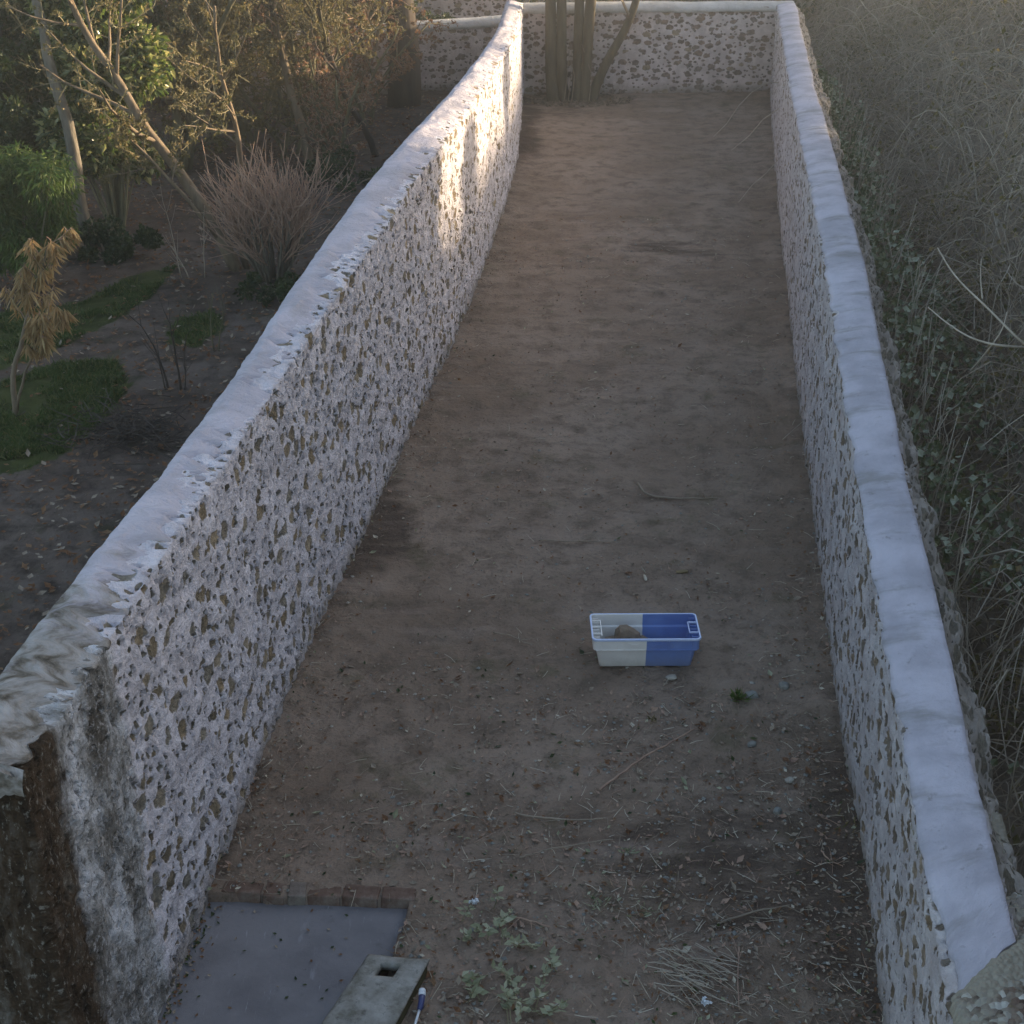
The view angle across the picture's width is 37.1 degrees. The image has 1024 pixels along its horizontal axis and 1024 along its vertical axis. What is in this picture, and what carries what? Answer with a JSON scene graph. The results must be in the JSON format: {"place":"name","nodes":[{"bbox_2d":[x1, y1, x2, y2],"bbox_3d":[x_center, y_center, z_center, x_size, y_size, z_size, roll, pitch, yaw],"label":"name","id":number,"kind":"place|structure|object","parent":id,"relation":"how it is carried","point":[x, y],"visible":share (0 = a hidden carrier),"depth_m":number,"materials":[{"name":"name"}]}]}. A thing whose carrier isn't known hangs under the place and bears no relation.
{"place":"outdoors","nodes":[
{"label":"outdoors","id":0,"kind":"place"},
{"bbox_2d":[0,263,223,469],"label":"lawn grass","id":1,"kind":"structure","parent":0,"point":[18,439],"depth_m":16.79,"materials":[{"name":"green plant"}]},
{"bbox_2d":[148,0,244,110],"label":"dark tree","id":2,"kind":"object","parent":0,"point":[156,100],"visible":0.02,"depth_m":29.37,"materials":[{"name":"green plant"}]},
{"bbox_2d":[0,58,451,673],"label":"garden ground","id":3,"kind":"structure","parent":0,"point":[26,526],"depth_m":17.75,"materials":[{"name":"brown soil"}]},
{"bbox_2d":[0,1,51,137],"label":"dark tree","id":4,"kind":"object","parent":3,"relation":"on","point":[17,37],"visible":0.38,"depth_m":23.24,"materials":[{"name":"green plant"}]},
{"bbox_2d":[0,93,52,164],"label":"laurel","id":5,"kind":"object","parent":3,"relation":"on","point":[22,128],"visible":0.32,"depth_m":21.45,"materials":[{"name":"green plant"}]},
{"bbox_2d":[0,227,82,416],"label":"dry sapling","id":6,"kind":"object","parent":3,"relation":"on","point":[41,337],"visible":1,"depth_m":15.51,"materials":[{"name":"yellow plant"}]},
{"bbox_2d":[0,139,88,291],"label":"soft bush","id":7,"kind":"object","parent":3,"relation":"on","point":[29,182],"visible":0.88,"depth_m":18.97,"materials":[{"name":"green plant"}]},
{"bbox_2d":[31,0,98,248],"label":"garden tree","id":8,"kind":"object","parent":3,"relation":"on","point":[70,136],"visible":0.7,"depth_m":20.49,"materials":[{"name":"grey plant"}]},
{"bbox_2d":[0,0,187,174],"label":"twiggy shrub","id":9,"kind":"object","parent":3,"relation":"on","point":[15,80],"visible":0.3,"depth_m":22.89,"materials":[{"name":"green plant"}]},
{"bbox_2d":[23,0,175,230],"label":"laurel","id":10,"kind":"object","parent":3,"relation":"on","point":[143,63],"visible":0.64,"depth_m":20.75,"materials":[{"name":"green plant"}]},
{"bbox_2d":[12,387,193,473],"bbox_3d":[-4.037,-0.908,15.477,2.149,0.565,1.590,24,35,39],"label":"brush heap","id":11,"kind":"object","parent":3,"relation":"on","point":[152,426],"visible":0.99,"depth_m":15.38,"materials":[{"name":"brown plant"}]},
{"bbox_2d":[69,214,164,264],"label":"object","id":12,"kind":"object","parent":3,"relation":"on","point":[115,245],"visible":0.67,"depth_m":20.75,"materials":[{"name":"green plant"}]},
{"bbox_2d":[0,0,268,271],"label":"garden tree","id":13,"kind":"object","parent":3,"relation":"on","point":[175,166],"visible":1,"depth_m":19.34,"materials":[{"name":"brown plant"}]},
{"bbox_2d":[120,295,200,389],"bbox_3d":[-3.744,-1.787,16.285,0.912,1.174,0.330,6,27,13],"label":"young shrub","id":14,"kind":"object","parent":3,"relation":"on","point":[159,362],"visible":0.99,"depth_m":16.40,"materials":[{"name":"brown plant"}]},
{"bbox_2d":[153,185,212,277],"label":"dead stalks","id":15,"kind":"object","parent":3,"relation":"on","point":[177,257],"visible":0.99,"depth_m":19.90,"materials":[{"name":"brown plant"}]},
{"bbox_2d":[140,0,267,175],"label":"garden tree","id":16,"kind":"object","parent":3,"relation":"on","point":[176,114],"visible":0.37,"depth_m":23.81,"materials":[{"name":"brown plant"}]},
{"bbox_2d":[141,0,284,170],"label":"twiggy shrub","id":17,"kind":"object","parent":3,"relation":"on","point":[201,28],"visible":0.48,"depth_m":24.41,"materials":[{"name":"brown plant"}]},
{"bbox_2d":[202,280,228,350],"bbox_3d":[-3.381,-2.263,17.506,0.217,0.904,0.511,-15,30,-28],"label":"young shrub","id":18,"kind":"object","parent":3,"relation":"on","point":[211,329],"visible":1,"depth_m":17.55,"materials":[{"name":"brown plant"}]},
{"bbox_2d":[166,6,265,96],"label":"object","id":19,"kind":"object","parent":3,"relation":"on","point":[236,52],"visible":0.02,"depth_m":30.20,"materials":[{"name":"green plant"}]},
{"bbox_2d":[0,95,440,669],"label":"fallen leaves","id":20,"kind":"object","parent":3,"relation":"on","point":[122,513],"visible":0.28,"depth_m":17.88,"materials":[{"name":"orange plant"}]},
{"bbox_2d":[155,0,290,116],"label":"garden tree","id":21,"kind":"object","parent":3,"relation":"on","point":[279,93],"visible":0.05,"depth_m":28.67,"materials":[{"name":"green plant"}]},
{"bbox_2d":[166,0,351,158],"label":"twiggy shrub","id":22,"kind":"object","parent":3,"relation":"on","point":[272,130],"visible":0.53,"depth_m":25.53,"materials":[{"name":"brown plant"}]},
{"bbox_2d":[135,0,390,143],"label":"garden tree","id":23,"kind":"object","parent":3,"relation":"on","point":[244,127],"visible":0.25,"depth_m":25.95,"materials":[{"name":"brown plant"}]},
{"bbox_2d":[144,0,383,127],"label":"twiggy shrub","id":24,"kind":"object","parent":3,"relation":"on","point":[242,81],"visible":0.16,"depth_m":26.76,"materials":[{"name":"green plant"}]},
{"bbox_2d":[233,271,300,306],"bbox_3d":[-2.930,-2.784,19.192,0.881,0.493,0.954,8,28,16],"label":"ivy clump","id":25,"kind":"object","parent":3,"relation":"on","point":[282,286],"visible":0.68,"depth_m":19.02,"materials":[{"name":"green plant"}]},
{"bbox_2d":[177,131,356,283],"bbox_3d":[-3.127,-3.817,19.393,2.107,2.015,2.071,11,28,21],"label":"cut shrub","id":26,"kind":"object","parent":3,"relation":"on","point":[292,220],"visible":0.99,"depth_m":19.39,"materials":[{"name":"brown plant"}]},
{"bbox_2d":[235,0,313,166],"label":"garden tree","id":27,"kind":"object","parent":3,"relation":"on","point":[297,112],"visible":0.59,"depth_m":25.09,"materials":[{"name":"brown plant"}]},
{"bbox_2d":[169,0,389,106],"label":"twiggy shrub","id":28,"kind":"object","parent":3,"relation":"on","point":[354,57],"visible":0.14,"depth_m":29.20,"materials":[{"name":"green plant"}]},
{"bbox_2d":[238,0,378,157],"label":"garden tree","id":29,"kind":"object","parent":3,"relation":"on","point":[365,130],"visible":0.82,"depth_m":24.88,"materials":[{"name":"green plant"}]},
{"bbox_2d":[164,15,501,99],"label":"stone wall","id":30,"kind":"structure","parent":3,"relation":"on","point":[449,60],"depth_m":30.76,"materials":[{"name":"beige stone"}]},
{"bbox_2d":[284,36,384,170],"bbox_3d":[-2.839,-6.599,24.829,1.840,2.167,1.151,20,33,35],"label":"twiggy shrub","id":31,"kind":"object","parent":3,"relation":"on","point":[317,94],"visible":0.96,"depth_m":24.88,"materials":[{"name":"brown plant"}]},
{"bbox_2d":[165,0,516,21],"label":"stone wall","id":32,"kind":"structure","parent":3,"relation":"on","point":[467,8],"depth_m":32.07,"materials":[{"name":"white stone"}]},
{"bbox_2d":[302,144,381,192],"bbox_3d":[-2.735,-5.406,24.270,1.084,0.608,1.411,-15,30,-28],"label":"shrub","id":33,"kind":"object","parent":3,"relation":"on","point":[362,179],"visible":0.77,"depth_m":24.25,"materials":[{"name":"green plant"}]},
{"bbox_2d":[317,2,368,92],"bbox_3d":[-3.253,-10.202,29.141,2.693,4.769,2.389,-6,27,-11],"label":"garden tree","id":34,"kind":"object","parent":3,"relation":"on","point":[361,44],"visible":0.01,"depth_m":30.09,"materials":[{"name":"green plant"}]},
{"bbox_2d":[278,0,420,121],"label":"garden tree","id":35,"kind":"object","parent":3,"relation":"on","point":[368,18],"visible":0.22,"depth_m":28.21,"materials":[{"name":"brown plant"}]},
{"bbox_2d":[283,0,422,145],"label":"garden tree","id":36,"kind":"object","parent":3,"relation":"on","point":[337,40],"visible":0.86,"depth_m":25.48,"materials":[{"name":"brown plant"}]},
{"bbox_2d":[312,0,457,128],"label":"twiggy shrub","id":37,"kind":"object","parent":3,"relation":"on","point":[347,64],"visible":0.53,"depth_m":27.88,"materials":[{"name":"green plant"}]},
{"bbox_2d":[384,0,420,108],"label":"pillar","id":38,"kind":"structure","parent":3,"relation":"on","point":[406,91],"depth_m":29.44,"materials":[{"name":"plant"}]},
{"bbox_2d":[239,0,455,33],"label":"clipped hedge","id":39,"kind":"object","parent":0,"point":[432,16],"visible":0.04,"depth_m":31.24,"materials":[{"name":"green plant"}]},
{"bbox_2d":[208,90,882,1023],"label":"dirt yard","id":40,"kind":"structure","parent":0,"point":[642,164],"depth_m":12.21,"materials":[{"name":"brown soil"}]},
{"bbox_2d":[0,0,523,1023],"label":"stone wall","id":41,"kind":"structure","parent":40,"relation":"on","point":[148,674],"depth_m":9.32,"materials":[{"name":"white stone"}]},
{"bbox_2d":[158,902,407,1023],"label":"concrete slab","id":42,"kind":"structure","parent":40,"relation":"on","point":[262,967],"depth_m":8.82,"materials":[{"name":"grey concrete"}]},
{"bbox_2d":[321,954,429,1023],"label":"concrete chamber","id":43,"kind":"object","parent":42,"relation":"on","point":[373,993],"visible":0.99,"depth_m":8.37,"materials":[{"name":"concrete"}]},
{"bbox_2d":[208,881,415,908],"bbox_3d":[-1.269,2.340,9.286,1.380,0.126,0.141,1,27,3],"label":"brick edging","id":44,"kind":"object","parent":40,"relation":"on","point":[364,896],"visible":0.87,"depth_m":9.23,"materials":[{"name":"brown brick"}]},
{"bbox_2d":[414,988,425,1023],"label":"hose end","id":45,"kind":"object","parent":40,"relation":"on","point":[422,996],"visible":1,"depth_m":8.34,"materials":[{"name":"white plastic"}]},
{"bbox_2d":[469,898,478,904],"bbox_3d":[-0.229,2.338,9.176,0.062,0.045,0.053,-17,31,-30],"label":"crumpled scrap","id":46,"kind":"object","parent":40,"relation":"on","point":[476,901],"visible":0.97,"depth_m":9.16,"materials":[{"name":"white paper"}]},
{"bbox_2d":[455,886,571,1023],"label":"sage plant","id":47,"kind":"object","parent":40,"relation":"on","point":[554,961],"visible":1,"depth_m":8.53,"materials":[{"name":"green plant"}]},
{"bbox_2d":[493,632,535,644],"bbox_3d":[0.030,0.972,11.864,0.408,0.045,0.088,12,29,22],"label":"fallen stick","id":48,"kind":"object","parent":40,"relation":"on","point":[514,637],"visible":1,"depth_m":11.86,"materials":[{"name":"wood"}]},
{"bbox_2d":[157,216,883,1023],"bbox_3d":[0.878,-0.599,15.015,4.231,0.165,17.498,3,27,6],"label":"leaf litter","id":49,"kind":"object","parent":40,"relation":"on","point":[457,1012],"visible":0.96,"depth_m":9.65,"materials":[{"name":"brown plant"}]},
{"bbox_2d":[508,910,548,929],"bbox_3d":[0.067,2.424,8.971,0.257,0.044,0.171,18,31,31],"label":"fallen stick","id":50,"kind":"object","parent":40,"relation":"on","point":[518,918],"visible":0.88,"depth_m":8.99,"materials":[{"name":"wood"}]},
{"bbox_2d":[207,216,882,1023],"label":"pebbles","id":51,"kind":"object","parent":40,"relation":"on","point":[825,950],"visible":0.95,"depth_m":9.73,"materials":[{"name":"stone"}]},
{"bbox_2d":[514,810,602,821],"bbox_3d":[0.301,1.963,9.870,0.574,0.045,0.133,0,27,0],"label":"fallen stick","id":52,"kind":"object","parent":40,"relation":"on","point":[519,813],"visible":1,"depth_m":9.85,"materials":[{"name":"brown wood"}]},
{"bbox_2d":[519,835,612,857],"bbox_3d":[0.326,2.078,9.649,0.617,0.053,0.134,-7,27,-14],"label":"fallen stick","id":53,"kind":"object","parent":40,"relation":"on","point":[562,846],"visible":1,"depth_m":9.61,"materials":[{"name":"brown wood"}]},
{"bbox_2d":[523,92,633,106],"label":"fallen leaves","id":54,"kind":"object","parent":40,"relation":"on","point":[613,101],"visible":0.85,"depth_m":30.02,"materials":[{"name":"brown plant"}]},
{"bbox_2d":[545,0,639,102],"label":"multistem tree","id":55,"kind":"object","parent":40,"relation":"on","point":[556,74],"visible":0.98,"depth_m":29.78,"materials":[{"name":"brown plant"}]},
{"bbox_2d":[583,892,610,910],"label":"weed tuft","id":56,"kind":"object","parent":40,"relation":"on","point":[596,903],"visible":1,"depth_m":9.19,"materials":[{"name":"green plant"}]},
{"bbox_2d":[618,846,639,853],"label":"weed tuft","id":57,"kind":"object","parent":40,"relation":"on","point":[629,849],"visible":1,"depth_m":9.58,"materials":[{"name":"green plant"}]},
{"bbox_2d":[626,902,661,921],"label":"weed tuft","id":58,"kind":"object","parent":40,"relation":"on","point":[648,914],"visible":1,"depth_m":9.12,"materials":[{"name":"green plant"}]},
{"bbox_2d":[590,613,700,665],"bbox_3d":[1.005,0.983,11.606,0.820,0.268,0.389,0,27,-1],"label":"plastic crate","id":59,"kind":"object","parent":40,"relation":"on","point":[673,639],"visible":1,"depth_m":11.51,"materials":[{"name":"blue plastic"}]},
{"bbox_2d":[614,625,640,638],"bbox_3d":[0.884,0.948,11.620,0.219,0.160,0.139,21,34,-16],"label":"rubble piece","id":60,"kind":"object","parent":59,"relation":"in","point":[625,632],"visible":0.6,"depth_m":11.55,"materials":[{"name":"brown stone"}]},
{"bbox_2d":[599,721,694,790],"bbox_3d":[0.914,1.645,10.459,0.127,0.090,1.040,22,34,37],"label":"fallen stick","id":61,"kind":"object","parent":40,"relation":"on","point":[622,772],"visible":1,"depth_m":10.38,"materials":[{"name":"brown wood"}]},
{"bbox_2d":[646,715,660,723],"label":"weed tuft","id":62,"kind":"object","parent":40,"relation":"on","point":[653,717],"visible":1,"depth_m":10.91,"materials":[{"name":"green plant"}]},
{"bbox_2d":[523,1,793,94],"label":"stone wall","id":63,"kind":"structure","parent":40,"relation":"on","point":[694,47],"depth_m":30.49,"materials":[{"name":"white stone"}]},
{"bbox_2d":[592,841,729,908],"bbox_3d":[0.944,2.195,9.485,0.929,0.024,0.785,0,27,0],"label":"moss patch","id":64,"kind":"object","parent":40,"relation":"on","point":[674,866],"visible":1,"depth_m":9.48,"materials":[{"name":"green plant"}]},
{"bbox_2d":[665,674,676,679],"bbox_3d":[1.190,1.236,11.414,0.089,0.030,0.058,-8,28,-15],"label":"flat stone","id":65,"kind":"object","parent":40,"relation":"on","point":[672,677],"visible":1,"depth_m":11.40,"materials":[{"name":"grey stone"}]},
{"bbox_2d":[636,482,716,498],"bbox_3d":[1.506,-0.171,14.140,0.777,0.054,0.195,9,28,18],"label":"fallen stick","id":66,"kind":"object","parent":40,"relation":"on","point":[640,487],"visible":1,"depth_m":14.10,"materials":[{"name":"brown wood"}]},
{"bbox_2d":[676,570,687,573],"bbox_3d":[1.431,0.503,12.852,0.104,0.021,0.050,-5,27,-10],"label":"flat stone","id":67,"kind":"object","parent":40,"relation":"on","point":[682,571],"visible":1,"depth_m":12.84,"materials":[{"name":"grey stone"}]},
{"bbox_2d":[636,943,748,1015],"bbox_3d":[1.020,2.595,8.554,0.646,0.180,0.559,0,27,0],"label":"straw tuft","id":68,"kind":"object","parent":40,"relation":"on","point":[694,970],"visible":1,"depth_m":8.60,"materials":[{"name":"beige plant"}]},
{"bbox_2d":[701,996,712,1006],"bbox_3d":[1.072,2.697,8.405,0.068,0.044,0.054,0,27,0],"label":"crumpled scrap","id":69,"kind":"object","parent":40,"relation":"on","point":[704,1002],"visible":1,"depth_m":8.39,"materials":[{"name":"white paper"}]},
{"bbox_2d":[732,940,742,1009],"bbox_3d":[1.289,2.604,8.603,0.059,0.028,0.546,2,27,3],"label":"fallen stick","id":70,"kind":"object","parent":40,"relation":"on","point":[738,952],"visible":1,"depth_m":8.60,"materials":[{"name":"brown wood"}]},
{"bbox_2d":[729,685,753,701],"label":"weed tuft","id":71,"kind":"object","parent":40,"relation":"on","point":[739,696],"visible":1,"depth_m":11.13,"materials":[{"name":"green plant"}]},
{"bbox_2d":[747,740,755,746],"bbox_3d":[1.672,1.616,10.642,0.062,0.036,0.043,-3,27,-5],"label":"round stone","id":72,"kind":"object","parent":40,"relation":"on","point":[752,743],"visible":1,"depth_m":10.63,"materials":[{"name":"grey stone"}]},
{"bbox_2d":[745,690,758,698],"bbox_3d":[1.758,1.342,11.171,0.093,0.061,0.073,-5,27,-10],"label":"round stone","id":73,"kind":"object","parent":40,"relation":"on","point":[751,692],"visible":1,"depth_m":11.14,"materials":[{"name":"grey stone"}]},
{"bbox_2d":[715,902,803,923],"bbox_3d":[1.462,2.380,9.104,0.542,0.054,0.126,-4,27,-7],"label":"fallen stick","id":74,"kind":"object","parent":40,"relation":"on","point":[727,919],"visible":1,"depth_m":9.10,"materials":[{"name":"brown wood"}]},
{"bbox_2d":[773,807,781,814],"bbox_3d":[1.727,1.950,9.934,0.049,0.049,0.056,16,31,29],"label":"round stone","id":75,"kind":"object","parent":40,"relation":"on","point":[777,810],"visible":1,"depth_m":9.92,"materials":[{"name":"grey stone"}]},
{"bbox_2d":[778,681,789,689],"bbox_3d":[2.009,1.288,11.270,0.082,0.071,0.073,0,27,0],"label":"round stone","id":76,"kind":"object","parent":40,"relation":"on","point":[784,685],"visible":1,"depth_m":11.24,"materials":[{"name":"grey stone"}]},
{"bbox_2d":[785,777,793,783],"bbox_3d":[1.869,1.807,10.281,0.068,0.035,0.049,-11,28,-20],"label":"round stone","id":77,"kind":"object","parent":40,"relation":"on","point":[789,780],"visible":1,"depth_m":10.27,"materials":[{"name":"grey stone"}]},
{"bbox_2d":[821,850,846,873],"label":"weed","id":78,"kind":"object","parent":40,"relation":"on","point":[832,861],"visible":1,"depth_m":9.46,"materials":[{"name":"plant"}]},
{"bbox_2d":[820,808,856,837],"bbox_3d":[2.169,2.001,9.772,0.380,0.090,0.277,3,27,5],"label":"weed tuft","id":79,"kind":"object","parent":40,"relation":"on","point":[844,825],"visible":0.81,"depth_m":9.77,"materials":[{"name":"green plant"}]},
{"bbox_2d":[524,0,698,2],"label":"ground","id":80,"kind":"structure","parent":0,"point":[571,1],"depth_m":44.59,"materials":[{"name":"brown soil"}]},
{"bbox_2d":[517,0,838,19],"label":"wood","id":81,"kind":"object","parent":80,"relation":"on","point":[805,8],"visible":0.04,"depth_m":36.29,"materials":[{"name":"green plant"}]},
{"bbox_2d":[770,2,1023,1023],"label":"stone wall","id":82,"kind":"structure","parent":80,"relation":"on","point":[944,880],"depth_m":9.71,"materials":[{"name":"white stone"}]},
{"bbox_2d":[705,0,1023,877],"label":"hillside bank","id":83,"kind":"structure","parent":0,"point":[981,644],"depth_m":18.44,"materials":[{"name":"green plant"}]},
{"bbox_2d":[713,0,1023,904],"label":"bramble thicket","id":84,"kind":"object","parent":83,"relation":"on","point":[903,100],"visible":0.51,"depth_m":19.52,"materials":[{"name":"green plant"}]},
{"bbox_2d":[962,647,976,671],"bbox_3d":[2.918,0.891,9.834,0.065,0.240,0.642,2,27,4],"label":"bare cane","id":85,"kind":"object","parent":84,"relation":"attached to","point":[971,658],"visible":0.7,"depth_m":9.57,"materials":[{"name":"plant"}]},
{"bbox_2d":[928,247,1023,370],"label":"bare cane","id":86,"kind":"object","parent":84,"relation":"attached to","point":[997,318],"visible":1,"depth_m":12.41,"materials":[{"name":"brown plant"}]},
{"bbox_2d":[1004,793,1023,819],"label":"bare cane","id":87,"kind":"object","parent":84,"relation":"attached to","point":[1010,811],"visible":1,"depth_m":7.98,"materials":[{"name":"plant"}]},
{"bbox_2d":[816,59,1023,846],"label":"ivy","id":88,"kind":"object","parent":83,"relation":"on","point":[914,411],"visible":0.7,"depth_m":14.08,"materials":[{"name":"green plant"}]}
]}

